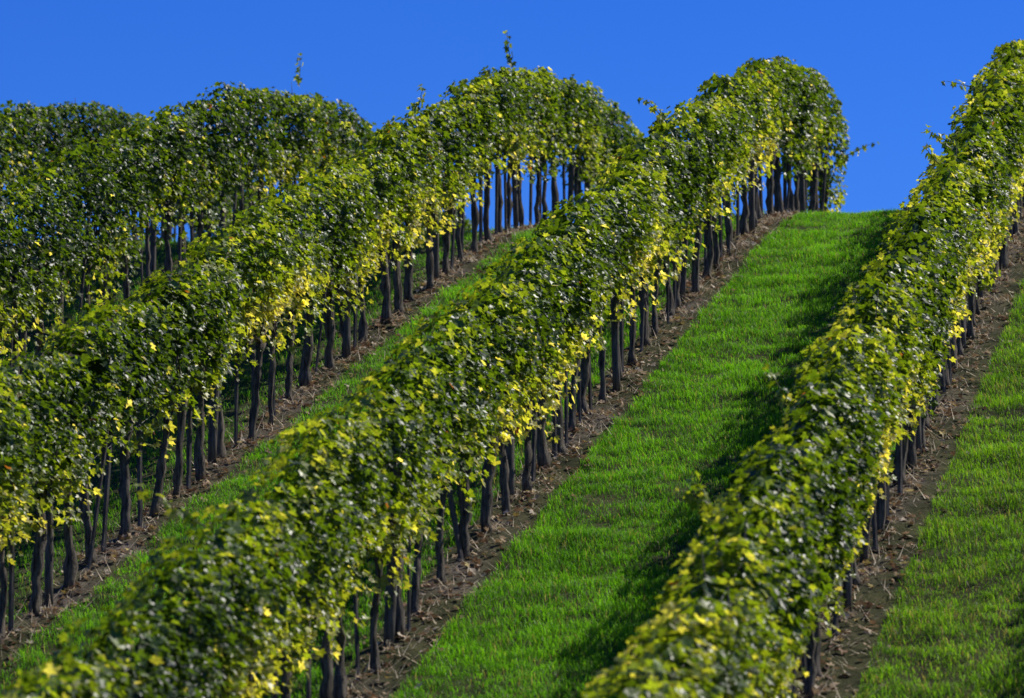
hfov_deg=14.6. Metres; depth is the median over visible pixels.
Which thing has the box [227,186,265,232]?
grapevine
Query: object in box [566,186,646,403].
grapevine
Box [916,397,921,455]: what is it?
trellis post
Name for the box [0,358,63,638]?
grapevine
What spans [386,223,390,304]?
wooden stake
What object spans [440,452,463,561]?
wooden stake
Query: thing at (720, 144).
grapevine
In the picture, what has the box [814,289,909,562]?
grapevine
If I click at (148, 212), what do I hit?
grapevine
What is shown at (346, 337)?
trellis post
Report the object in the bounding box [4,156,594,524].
trellis wire
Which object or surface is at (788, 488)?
grapevine
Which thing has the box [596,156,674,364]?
grapevine
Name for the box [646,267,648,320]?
wooden stake
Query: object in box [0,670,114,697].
grapevine
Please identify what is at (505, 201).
wooden stake
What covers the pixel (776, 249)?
grass
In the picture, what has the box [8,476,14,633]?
wooden stake
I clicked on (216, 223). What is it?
grapevine
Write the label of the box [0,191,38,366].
grapevine
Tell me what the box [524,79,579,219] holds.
grapevine
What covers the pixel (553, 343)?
grapevine
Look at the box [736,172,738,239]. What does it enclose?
wooden stake
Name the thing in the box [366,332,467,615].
grapevine
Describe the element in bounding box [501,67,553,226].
grapevine
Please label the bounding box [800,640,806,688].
wooden stake
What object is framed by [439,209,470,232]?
grapevine
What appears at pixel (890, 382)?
grapevine
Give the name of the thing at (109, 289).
wooden stake
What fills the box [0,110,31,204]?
grapevine
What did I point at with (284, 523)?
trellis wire
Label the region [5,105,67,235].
grapevine
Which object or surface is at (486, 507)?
grapevine
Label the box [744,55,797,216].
grapevine
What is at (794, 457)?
grapevine
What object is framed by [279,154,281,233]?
wooden stake
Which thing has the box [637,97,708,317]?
grapevine
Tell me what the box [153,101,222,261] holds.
grapevine
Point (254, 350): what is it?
wooden stake
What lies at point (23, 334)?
trellis post
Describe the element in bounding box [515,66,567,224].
grapevine
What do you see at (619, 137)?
grapevine
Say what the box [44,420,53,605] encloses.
trellis post
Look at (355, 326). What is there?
wooden stake
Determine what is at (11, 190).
grapevine
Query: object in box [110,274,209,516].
grapevine
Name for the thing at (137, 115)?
grapevine
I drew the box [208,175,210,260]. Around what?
wooden stake
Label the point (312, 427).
grapevine
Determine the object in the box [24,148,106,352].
grapevine
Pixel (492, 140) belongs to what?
grapevine
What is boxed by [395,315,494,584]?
grapevine
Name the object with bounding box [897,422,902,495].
wooden stake
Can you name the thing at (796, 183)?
grapevine
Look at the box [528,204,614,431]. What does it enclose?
grapevine
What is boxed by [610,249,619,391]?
trellis post
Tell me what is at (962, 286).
grapevine
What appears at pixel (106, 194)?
grapevine
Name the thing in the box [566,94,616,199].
grapevine
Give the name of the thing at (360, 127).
grapevine
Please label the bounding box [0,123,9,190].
grapevine
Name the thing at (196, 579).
grapevine
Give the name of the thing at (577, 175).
wooden stake
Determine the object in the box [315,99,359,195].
grapevine
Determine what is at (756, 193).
wooden stake
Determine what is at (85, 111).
grapevine
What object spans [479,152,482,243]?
wooden stake
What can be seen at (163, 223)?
trellis post
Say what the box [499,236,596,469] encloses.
grapevine
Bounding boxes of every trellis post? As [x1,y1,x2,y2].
[19,232,28,374]
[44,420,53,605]
[150,182,156,281]
[161,205,164,240]
[208,307,220,463]
[220,602,232,697]
[257,138,264,241]
[342,218,350,358]
[383,445,401,647]
[432,166,438,282]
[505,347,514,500]
[511,120,518,227]
[584,142,589,190]
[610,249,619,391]
[680,179,689,300]
[748,135,754,233]
[798,121,804,212]
[818,151,822,211]
[843,409,857,610]
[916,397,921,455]
[955,246,965,349]
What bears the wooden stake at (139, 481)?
on the ground at (876, 593)
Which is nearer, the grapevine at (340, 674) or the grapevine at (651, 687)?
the grapevine at (651, 687)
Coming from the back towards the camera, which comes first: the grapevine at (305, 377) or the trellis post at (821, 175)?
the trellis post at (821, 175)
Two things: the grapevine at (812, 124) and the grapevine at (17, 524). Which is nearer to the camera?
the grapevine at (17, 524)
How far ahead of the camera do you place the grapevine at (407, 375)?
26.67 m
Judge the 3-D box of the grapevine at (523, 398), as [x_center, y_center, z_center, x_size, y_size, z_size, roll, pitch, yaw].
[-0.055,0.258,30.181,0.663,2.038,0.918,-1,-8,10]
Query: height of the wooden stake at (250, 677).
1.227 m
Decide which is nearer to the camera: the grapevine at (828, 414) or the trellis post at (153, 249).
the grapevine at (828, 414)
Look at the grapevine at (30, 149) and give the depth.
46.19 m
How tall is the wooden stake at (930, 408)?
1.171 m
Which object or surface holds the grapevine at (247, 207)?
on the ground at (876, 593)
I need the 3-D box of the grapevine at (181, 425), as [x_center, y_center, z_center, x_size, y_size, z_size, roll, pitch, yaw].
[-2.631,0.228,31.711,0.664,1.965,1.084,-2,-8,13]
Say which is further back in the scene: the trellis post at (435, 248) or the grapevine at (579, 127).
the grapevine at (579, 127)
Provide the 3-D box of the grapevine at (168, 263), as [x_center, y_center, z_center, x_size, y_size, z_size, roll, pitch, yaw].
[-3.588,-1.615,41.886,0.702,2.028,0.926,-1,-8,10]
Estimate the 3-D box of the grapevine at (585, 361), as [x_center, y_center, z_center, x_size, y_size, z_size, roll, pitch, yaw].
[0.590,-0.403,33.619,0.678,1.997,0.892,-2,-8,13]
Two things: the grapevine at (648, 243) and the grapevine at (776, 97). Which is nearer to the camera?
the grapevine at (648, 243)
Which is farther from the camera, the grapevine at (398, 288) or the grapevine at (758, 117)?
the grapevine at (758, 117)
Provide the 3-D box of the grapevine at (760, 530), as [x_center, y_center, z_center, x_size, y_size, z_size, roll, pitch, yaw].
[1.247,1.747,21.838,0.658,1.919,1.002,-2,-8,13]
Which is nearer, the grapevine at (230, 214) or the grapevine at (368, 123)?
the grapevine at (368, 123)
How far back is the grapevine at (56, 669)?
19.95 m
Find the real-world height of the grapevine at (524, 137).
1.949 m
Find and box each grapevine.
[0,100,50,244]
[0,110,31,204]
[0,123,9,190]
[0,177,66,374]
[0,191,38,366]
[0,205,19,365]
[0,350,91,616]
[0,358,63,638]
[0,376,37,564]
[0,636,155,697]
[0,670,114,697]
[2,167,85,360]
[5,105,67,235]
[18,103,80,239]
[23,321,128,590]
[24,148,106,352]
[36,303,146,564]
[45,101,102,209]
[51,603,192,697]
[53,137,129,321]
[61,100,115,232]
[69,134,149,324]
[74,104,132,224]
[74,297,175,539]
[92,129,169,299]
[96,553,235,697]
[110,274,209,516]
[111,112,145,228]
[114,116,191,300]
[115,115,161,240]
[122,528,267,697]
[130,259,230,498]
[134,483,299,697]
[137,106,206,286]
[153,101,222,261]
[164,240,248,482]
[168,156,187,242]
[173,222,266,461]
[177,90,241,253]
[185,148,230,238]
[188,182,236,237]
[191,487,316,695]
[194,81,259,247]
[203,155,248,240]
[206,87,275,235]
[215,205,298,440]
[225,86,283,227]
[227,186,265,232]
[228,194,316,425]
[239,89,305,200]
[241,444,361,697]
[255,182,331,401]
[264,53,327,235]
[264,413,393,697]
[268,174,349,387]
[272,93,329,233]
[283,396,401,697]
[288,92,352,188]
[294,167,372,370]
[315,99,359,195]
[315,154,386,354]
[315,388,436,673]
[318,107,368,175]
[322,121,402,342]
[339,126,379,229]
[348,364,455,638]
[349,118,396,231]
[357,133,424,323]
[366,116,438,314]
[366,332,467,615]
[371,84,446,301]
[395,98,467,289]
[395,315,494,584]
[403,185,442,233]
[404,182,428,231]
[411,300,516,560]
[419,101,479,276]
[431,182,457,230]
[432,84,496,261]
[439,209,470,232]
[443,76,508,253]
[446,277,536,531]
[456,220,471,230]
[458,67,524,242]
[468,259,552,515]
[473,65,532,235]
[480,237,573,495]
[488,30,540,232]
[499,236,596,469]
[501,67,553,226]
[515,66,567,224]
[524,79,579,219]
[525,224,605,456]
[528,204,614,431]
[533,78,585,217]
[542,191,622,415]
[548,74,600,222]
[561,84,610,203]
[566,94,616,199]
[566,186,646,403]
[576,99,627,190]
[579,162,658,379]
[581,654,709,697]
[583,679,679,697]
[593,105,640,192]
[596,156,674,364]
[600,119,643,157]
[600,613,745,697]
[611,134,681,346]
[621,133,688,335]
[630,584,762,697]
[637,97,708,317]
[640,104,714,308]
[646,539,778,697]
[665,101,730,294]
[672,486,826,697]
[674,95,743,279]
[680,498,807,697]
[686,453,823,696]
[688,80,751,270]
[697,71,759,254]
[699,76,765,246]
[716,74,776,235]
[725,439,837,696]
[732,68,786,227]
[733,59,788,220]
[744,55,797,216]
[755,385,870,679]
[756,63,807,215]
[756,411,867,697]
[762,355,884,640]
[779,67,823,211]
[779,75,826,196]
[782,59,825,211]
[789,336,889,609]
[801,323,906,586]
[805,74,836,212]
[807,106,879,212]
[808,86,844,211]
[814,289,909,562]
[830,261,924,512]
[831,276,925,534]
[856,253,941,485]
[860,225,953,469]
[879,205,962,429]
[880,217,958,449]
[897,189,971,412]
[904,165,981,390]
[911,163,988,369]
[920,124,1009,339]
[921,143,994,355]
[941,71,1023,269]
[941,127,1010,327]
[943,115,1012,314]
[948,99,1012,297]
[958,89,1023,280]
[966,65,1023,204]
[979,60,1023,244]
[988,41,1023,223]
[989,56,1023,235]
[991,38,1023,214]
[994,39,1023,207]
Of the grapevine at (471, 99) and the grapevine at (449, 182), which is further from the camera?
the grapevine at (471, 99)
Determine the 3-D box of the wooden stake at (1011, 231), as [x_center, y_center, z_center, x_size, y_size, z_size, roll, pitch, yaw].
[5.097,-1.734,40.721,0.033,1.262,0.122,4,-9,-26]
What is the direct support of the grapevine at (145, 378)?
on the ground at (876, 593)
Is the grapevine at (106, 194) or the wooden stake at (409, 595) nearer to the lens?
the wooden stake at (409, 595)
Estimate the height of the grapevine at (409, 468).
1.934 m
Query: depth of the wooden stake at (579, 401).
33.20 m
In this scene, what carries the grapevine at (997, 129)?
on the ground at (876, 593)
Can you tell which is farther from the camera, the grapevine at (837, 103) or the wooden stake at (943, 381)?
the grapevine at (837, 103)
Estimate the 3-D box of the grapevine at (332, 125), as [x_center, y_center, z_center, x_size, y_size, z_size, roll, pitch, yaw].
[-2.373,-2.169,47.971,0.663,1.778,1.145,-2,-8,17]
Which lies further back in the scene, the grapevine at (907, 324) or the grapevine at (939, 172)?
the grapevine at (939, 172)
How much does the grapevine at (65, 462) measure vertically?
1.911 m
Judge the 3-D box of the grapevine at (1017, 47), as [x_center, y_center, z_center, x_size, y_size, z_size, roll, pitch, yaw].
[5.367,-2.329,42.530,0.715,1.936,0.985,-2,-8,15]
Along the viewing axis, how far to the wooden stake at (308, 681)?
24.25 m
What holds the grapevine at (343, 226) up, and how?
on the ground at (876, 593)
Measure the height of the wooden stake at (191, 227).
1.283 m
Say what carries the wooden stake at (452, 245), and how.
on the ground at (876, 593)
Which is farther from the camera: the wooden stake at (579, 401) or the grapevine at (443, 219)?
the grapevine at (443, 219)
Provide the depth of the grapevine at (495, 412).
28.77 m
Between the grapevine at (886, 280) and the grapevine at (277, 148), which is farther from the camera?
the grapevine at (277, 148)
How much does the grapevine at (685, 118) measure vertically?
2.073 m
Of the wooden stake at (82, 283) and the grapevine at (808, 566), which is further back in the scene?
the wooden stake at (82, 283)
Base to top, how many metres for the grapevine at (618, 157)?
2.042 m
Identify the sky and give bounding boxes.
[0,0,1023,244]
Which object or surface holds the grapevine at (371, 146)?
on the ground at (876, 593)
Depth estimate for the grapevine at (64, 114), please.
47.55 m
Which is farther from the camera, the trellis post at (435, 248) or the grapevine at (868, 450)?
the trellis post at (435, 248)
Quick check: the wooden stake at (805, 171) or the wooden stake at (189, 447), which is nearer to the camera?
the wooden stake at (189, 447)
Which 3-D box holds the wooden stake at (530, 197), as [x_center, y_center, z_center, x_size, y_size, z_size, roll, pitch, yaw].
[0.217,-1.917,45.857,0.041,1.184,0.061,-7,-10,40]
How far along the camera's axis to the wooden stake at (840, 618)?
26.22 m
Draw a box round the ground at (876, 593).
[0,209,1023,697]
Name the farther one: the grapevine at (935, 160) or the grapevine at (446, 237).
the grapevine at (446, 237)
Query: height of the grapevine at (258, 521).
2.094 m
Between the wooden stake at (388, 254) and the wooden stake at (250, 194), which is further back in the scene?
the wooden stake at (250, 194)
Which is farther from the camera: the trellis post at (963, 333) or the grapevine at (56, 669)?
the trellis post at (963, 333)
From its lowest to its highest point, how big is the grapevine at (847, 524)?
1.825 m
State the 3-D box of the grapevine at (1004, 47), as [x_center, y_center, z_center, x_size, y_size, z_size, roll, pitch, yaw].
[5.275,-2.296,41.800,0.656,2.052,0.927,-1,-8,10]
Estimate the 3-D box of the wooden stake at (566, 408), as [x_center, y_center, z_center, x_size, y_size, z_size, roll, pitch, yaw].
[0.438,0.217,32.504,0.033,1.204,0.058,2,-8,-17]
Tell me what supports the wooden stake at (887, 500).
on the ground at (876, 593)
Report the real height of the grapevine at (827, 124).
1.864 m
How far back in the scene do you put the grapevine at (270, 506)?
23.26 m
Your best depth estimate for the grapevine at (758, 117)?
41.95 m
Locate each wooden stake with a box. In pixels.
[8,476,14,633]
[10,257,13,380]
[75,229,88,342]
[87,428,108,569]
[101,399,113,553]
[102,204,111,304]
[103,210,111,319]
[136,384,142,527]
[139,204,142,284]
[178,165,182,268]
[186,384,192,488]
[188,181,193,244]
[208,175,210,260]
[232,158,238,235]
[234,313,238,446]
[246,637,254,697]
[249,151,251,228]
[252,287,255,395]
[272,323,274,413]
[272,599,280,697]
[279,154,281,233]
[305,570,310,697]
[314,255,329,373]
[352,496,359,680]
[353,235,357,347]
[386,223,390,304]
[407,458,410,631]
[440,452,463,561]
[450,179,457,268]
[461,196,464,252]
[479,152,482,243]
[495,143,498,236]
[503,144,506,234]
[529,137,532,228]
[531,396,537,481]
[539,143,541,217]
[551,356,557,459]
[562,148,565,214]
[564,316,567,446]
[574,148,579,221]
[577,364,581,422]
[588,348,592,414]
[619,284,623,371]
[640,275,646,351]
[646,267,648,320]
[666,205,668,323]
[673,246,676,312]
[704,214,706,265]
[717,190,722,260]
[721,195,725,229]
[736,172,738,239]
[754,156,757,226]
[758,157,762,217]
[783,131,786,210]
[786,124,793,212]
[792,641,796,693]
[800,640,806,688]
[804,152,807,212]
[821,131,828,211]
[838,497,846,620]
[865,378,878,551]
[885,444,889,522]
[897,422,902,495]
[928,333,933,416]
[939,354,945,391]
[946,330,951,383]
[965,291,967,332]
[979,275,983,301]
[1010,117,1014,236]
[1019,190,1021,219]
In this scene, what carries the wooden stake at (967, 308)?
on the ground at (876, 593)
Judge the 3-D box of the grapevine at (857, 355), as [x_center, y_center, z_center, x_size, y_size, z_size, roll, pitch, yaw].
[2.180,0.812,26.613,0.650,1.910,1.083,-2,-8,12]
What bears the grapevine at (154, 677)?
on the ground at (876, 593)
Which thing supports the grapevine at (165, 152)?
on the ground at (876, 593)
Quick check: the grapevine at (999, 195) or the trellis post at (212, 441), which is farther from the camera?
the grapevine at (999, 195)
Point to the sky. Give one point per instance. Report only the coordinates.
(887, 62)
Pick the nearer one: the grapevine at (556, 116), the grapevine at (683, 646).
the grapevine at (683, 646)
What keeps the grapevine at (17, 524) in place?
on the ground at (876, 593)
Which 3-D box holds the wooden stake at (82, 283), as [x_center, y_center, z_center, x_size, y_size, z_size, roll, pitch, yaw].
[-4.171,-0.586,38.797,0.118,1.170,0.040,0,-8,0]
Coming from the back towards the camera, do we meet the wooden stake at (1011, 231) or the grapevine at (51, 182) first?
the wooden stake at (1011, 231)
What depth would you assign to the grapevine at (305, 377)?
35.87 m
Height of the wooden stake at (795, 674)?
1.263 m
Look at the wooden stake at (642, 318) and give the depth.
36.16 m
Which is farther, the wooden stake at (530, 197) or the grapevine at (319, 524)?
the wooden stake at (530, 197)
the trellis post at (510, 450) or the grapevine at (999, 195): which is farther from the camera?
the grapevine at (999, 195)
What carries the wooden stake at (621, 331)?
on the ground at (876, 593)
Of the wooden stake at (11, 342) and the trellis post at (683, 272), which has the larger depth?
the trellis post at (683, 272)
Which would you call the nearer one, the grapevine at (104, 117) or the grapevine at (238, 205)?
the grapevine at (104, 117)
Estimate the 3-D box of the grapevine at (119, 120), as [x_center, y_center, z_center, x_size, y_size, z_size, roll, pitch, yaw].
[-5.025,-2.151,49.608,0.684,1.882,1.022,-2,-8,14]
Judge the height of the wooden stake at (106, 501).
1.260 m
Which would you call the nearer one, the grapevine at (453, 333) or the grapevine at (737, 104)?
the grapevine at (453, 333)
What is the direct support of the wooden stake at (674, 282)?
on the ground at (876, 593)
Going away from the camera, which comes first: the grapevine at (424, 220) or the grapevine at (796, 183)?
the grapevine at (796, 183)
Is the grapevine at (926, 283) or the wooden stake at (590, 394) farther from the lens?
the wooden stake at (590, 394)
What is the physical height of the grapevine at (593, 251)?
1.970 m
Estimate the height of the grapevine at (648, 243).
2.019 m
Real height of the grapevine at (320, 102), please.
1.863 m
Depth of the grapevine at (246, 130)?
44.01 m
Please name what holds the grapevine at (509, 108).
on the ground at (876, 593)
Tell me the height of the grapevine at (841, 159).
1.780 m
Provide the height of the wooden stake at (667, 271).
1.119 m
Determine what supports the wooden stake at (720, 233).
on the ground at (876, 593)
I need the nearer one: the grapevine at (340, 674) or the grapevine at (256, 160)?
the grapevine at (340, 674)
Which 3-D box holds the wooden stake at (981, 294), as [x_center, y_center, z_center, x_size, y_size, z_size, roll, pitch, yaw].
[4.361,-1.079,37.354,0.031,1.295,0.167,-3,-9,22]
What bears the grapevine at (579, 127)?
on the ground at (876, 593)
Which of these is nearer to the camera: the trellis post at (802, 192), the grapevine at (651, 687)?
the grapevine at (651, 687)
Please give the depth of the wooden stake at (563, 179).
47.80 m
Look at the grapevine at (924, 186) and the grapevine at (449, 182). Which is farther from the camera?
the grapevine at (449, 182)
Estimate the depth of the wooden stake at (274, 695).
23.54 m
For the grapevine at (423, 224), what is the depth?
52.74 m
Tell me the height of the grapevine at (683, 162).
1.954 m
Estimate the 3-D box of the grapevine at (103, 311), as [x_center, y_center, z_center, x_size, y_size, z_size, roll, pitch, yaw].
[-3.109,0.600,29.570,0.678,2.014,0.897,-1,-8,10]
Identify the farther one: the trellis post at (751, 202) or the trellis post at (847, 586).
the trellis post at (751, 202)
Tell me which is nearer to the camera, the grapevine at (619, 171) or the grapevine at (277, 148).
the grapevine at (619, 171)
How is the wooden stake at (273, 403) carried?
on the ground at (876, 593)
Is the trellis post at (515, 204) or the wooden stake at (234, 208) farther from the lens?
the trellis post at (515, 204)
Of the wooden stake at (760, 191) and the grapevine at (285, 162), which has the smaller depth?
the wooden stake at (760, 191)
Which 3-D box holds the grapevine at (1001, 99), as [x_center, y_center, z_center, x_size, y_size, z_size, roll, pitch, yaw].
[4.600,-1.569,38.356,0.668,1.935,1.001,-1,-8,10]
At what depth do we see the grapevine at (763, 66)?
43.97 m
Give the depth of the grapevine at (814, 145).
47.34 m
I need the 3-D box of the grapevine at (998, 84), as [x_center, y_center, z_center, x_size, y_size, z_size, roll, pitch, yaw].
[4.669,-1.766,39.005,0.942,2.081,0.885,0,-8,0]
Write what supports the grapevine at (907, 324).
on the ground at (876, 593)
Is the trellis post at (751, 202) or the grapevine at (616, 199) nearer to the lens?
the grapevine at (616, 199)
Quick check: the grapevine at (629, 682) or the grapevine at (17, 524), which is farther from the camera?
the grapevine at (17, 524)
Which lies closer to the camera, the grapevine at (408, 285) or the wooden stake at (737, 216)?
the grapevine at (408, 285)
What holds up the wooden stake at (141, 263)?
on the ground at (876, 593)
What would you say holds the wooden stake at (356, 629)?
on the ground at (876, 593)
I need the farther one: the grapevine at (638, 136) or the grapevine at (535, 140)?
the grapevine at (638, 136)
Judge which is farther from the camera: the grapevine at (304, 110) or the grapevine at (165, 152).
the grapevine at (304, 110)
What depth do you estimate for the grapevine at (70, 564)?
28.98 m
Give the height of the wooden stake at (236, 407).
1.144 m
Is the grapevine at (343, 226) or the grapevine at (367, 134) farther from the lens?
the grapevine at (367, 134)
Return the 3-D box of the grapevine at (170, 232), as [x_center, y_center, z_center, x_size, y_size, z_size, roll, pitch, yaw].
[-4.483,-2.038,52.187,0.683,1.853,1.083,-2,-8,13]
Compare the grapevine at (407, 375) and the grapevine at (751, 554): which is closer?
the grapevine at (751, 554)
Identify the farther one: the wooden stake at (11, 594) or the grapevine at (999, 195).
the grapevine at (999, 195)
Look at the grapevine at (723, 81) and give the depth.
41.21 m
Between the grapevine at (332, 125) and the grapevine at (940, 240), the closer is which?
the grapevine at (940, 240)
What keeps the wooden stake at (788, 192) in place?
on the ground at (876, 593)
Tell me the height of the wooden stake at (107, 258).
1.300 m
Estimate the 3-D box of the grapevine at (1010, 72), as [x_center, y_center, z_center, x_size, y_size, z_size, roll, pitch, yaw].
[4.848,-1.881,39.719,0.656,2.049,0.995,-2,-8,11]
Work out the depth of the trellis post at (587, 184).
49.12 m
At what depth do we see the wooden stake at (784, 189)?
45.89 m
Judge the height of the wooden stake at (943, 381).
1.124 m
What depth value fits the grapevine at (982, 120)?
37.90 m
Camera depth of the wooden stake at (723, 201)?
41.57 m
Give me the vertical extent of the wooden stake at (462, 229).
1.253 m
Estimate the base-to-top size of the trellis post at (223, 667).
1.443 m
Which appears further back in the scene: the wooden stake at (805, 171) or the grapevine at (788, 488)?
the wooden stake at (805, 171)
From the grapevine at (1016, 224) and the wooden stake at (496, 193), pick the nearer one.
the grapevine at (1016, 224)
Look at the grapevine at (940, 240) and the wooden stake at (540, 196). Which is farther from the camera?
the wooden stake at (540, 196)
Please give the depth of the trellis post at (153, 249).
41.44 m
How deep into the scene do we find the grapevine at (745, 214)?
42.52 m
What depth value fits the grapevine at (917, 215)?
32.13 m
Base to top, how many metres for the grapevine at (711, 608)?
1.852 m
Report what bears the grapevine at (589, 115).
on the ground at (876, 593)
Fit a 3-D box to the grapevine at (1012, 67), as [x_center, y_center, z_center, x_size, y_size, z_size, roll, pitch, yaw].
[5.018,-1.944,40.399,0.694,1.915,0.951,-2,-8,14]
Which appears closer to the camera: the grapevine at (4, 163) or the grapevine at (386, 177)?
the grapevine at (386, 177)
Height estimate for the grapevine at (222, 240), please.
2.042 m
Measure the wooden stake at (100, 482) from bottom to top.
1.116 m
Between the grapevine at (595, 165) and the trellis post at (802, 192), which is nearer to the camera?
the trellis post at (802, 192)
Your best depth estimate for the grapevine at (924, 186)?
33.47 m
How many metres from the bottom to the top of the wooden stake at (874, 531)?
1.254 m
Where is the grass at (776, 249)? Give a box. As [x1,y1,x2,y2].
[0,199,1023,697]
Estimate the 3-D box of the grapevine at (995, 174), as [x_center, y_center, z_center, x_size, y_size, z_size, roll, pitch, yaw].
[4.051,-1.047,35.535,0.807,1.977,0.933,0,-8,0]
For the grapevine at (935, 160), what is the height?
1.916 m
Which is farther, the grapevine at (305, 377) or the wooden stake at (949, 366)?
the grapevine at (305, 377)
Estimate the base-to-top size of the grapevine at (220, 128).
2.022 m
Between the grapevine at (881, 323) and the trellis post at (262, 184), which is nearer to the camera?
the grapevine at (881, 323)
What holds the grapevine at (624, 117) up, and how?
on the ground at (876, 593)
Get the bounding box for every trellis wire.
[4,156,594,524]
[116,221,606,680]
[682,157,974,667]
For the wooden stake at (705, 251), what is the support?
on the ground at (876, 593)
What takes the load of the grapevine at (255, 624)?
on the ground at (876, 593)
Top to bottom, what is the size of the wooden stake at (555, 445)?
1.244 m
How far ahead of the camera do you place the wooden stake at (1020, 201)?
41.82 m
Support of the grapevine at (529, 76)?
on the ground at (876, 593)
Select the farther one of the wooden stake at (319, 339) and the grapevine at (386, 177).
the grapevine at (386, 177)
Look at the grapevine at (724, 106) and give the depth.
39.78 m
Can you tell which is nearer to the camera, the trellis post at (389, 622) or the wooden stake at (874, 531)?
the trellis post at (389, 622)
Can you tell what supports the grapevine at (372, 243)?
on the ground at (876, 593)
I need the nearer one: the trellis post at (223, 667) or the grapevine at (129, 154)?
the trellis post at (223, 667)
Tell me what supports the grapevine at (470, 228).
on the ground at (876, 593)
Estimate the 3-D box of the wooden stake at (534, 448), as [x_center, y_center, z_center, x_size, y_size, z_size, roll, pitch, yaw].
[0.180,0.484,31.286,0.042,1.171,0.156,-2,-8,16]
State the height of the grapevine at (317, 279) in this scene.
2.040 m
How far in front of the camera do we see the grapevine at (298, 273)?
34.47 m
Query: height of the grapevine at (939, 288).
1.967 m
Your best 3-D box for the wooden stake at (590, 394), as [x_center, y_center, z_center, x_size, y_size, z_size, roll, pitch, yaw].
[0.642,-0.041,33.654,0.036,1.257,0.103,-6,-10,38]
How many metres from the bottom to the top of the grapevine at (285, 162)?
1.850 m
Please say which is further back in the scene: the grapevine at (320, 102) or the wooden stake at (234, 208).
the grapevine at (320, 102)
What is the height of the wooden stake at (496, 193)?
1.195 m
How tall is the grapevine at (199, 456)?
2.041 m
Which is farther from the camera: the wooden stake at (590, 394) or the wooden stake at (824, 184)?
the wooden stake at (824, 184)
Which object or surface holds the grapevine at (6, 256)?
on the ground at (876, 593)
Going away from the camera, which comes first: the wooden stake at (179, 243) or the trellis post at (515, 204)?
the wooden stake at (179, 243)
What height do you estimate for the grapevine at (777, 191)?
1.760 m
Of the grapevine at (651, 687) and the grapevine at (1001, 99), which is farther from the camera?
the grapevine at (1001, 99)
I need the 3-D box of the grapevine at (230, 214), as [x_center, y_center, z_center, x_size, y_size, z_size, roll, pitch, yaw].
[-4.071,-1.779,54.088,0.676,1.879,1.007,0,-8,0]
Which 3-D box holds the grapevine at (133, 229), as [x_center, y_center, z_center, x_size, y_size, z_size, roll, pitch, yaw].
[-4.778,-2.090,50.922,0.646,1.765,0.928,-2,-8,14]
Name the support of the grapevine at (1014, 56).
on the ground at (876, 593)
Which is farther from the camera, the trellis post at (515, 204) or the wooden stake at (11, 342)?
the trellis post at (515, 204)
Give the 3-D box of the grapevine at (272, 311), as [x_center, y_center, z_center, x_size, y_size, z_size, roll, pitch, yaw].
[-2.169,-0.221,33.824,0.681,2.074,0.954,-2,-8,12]

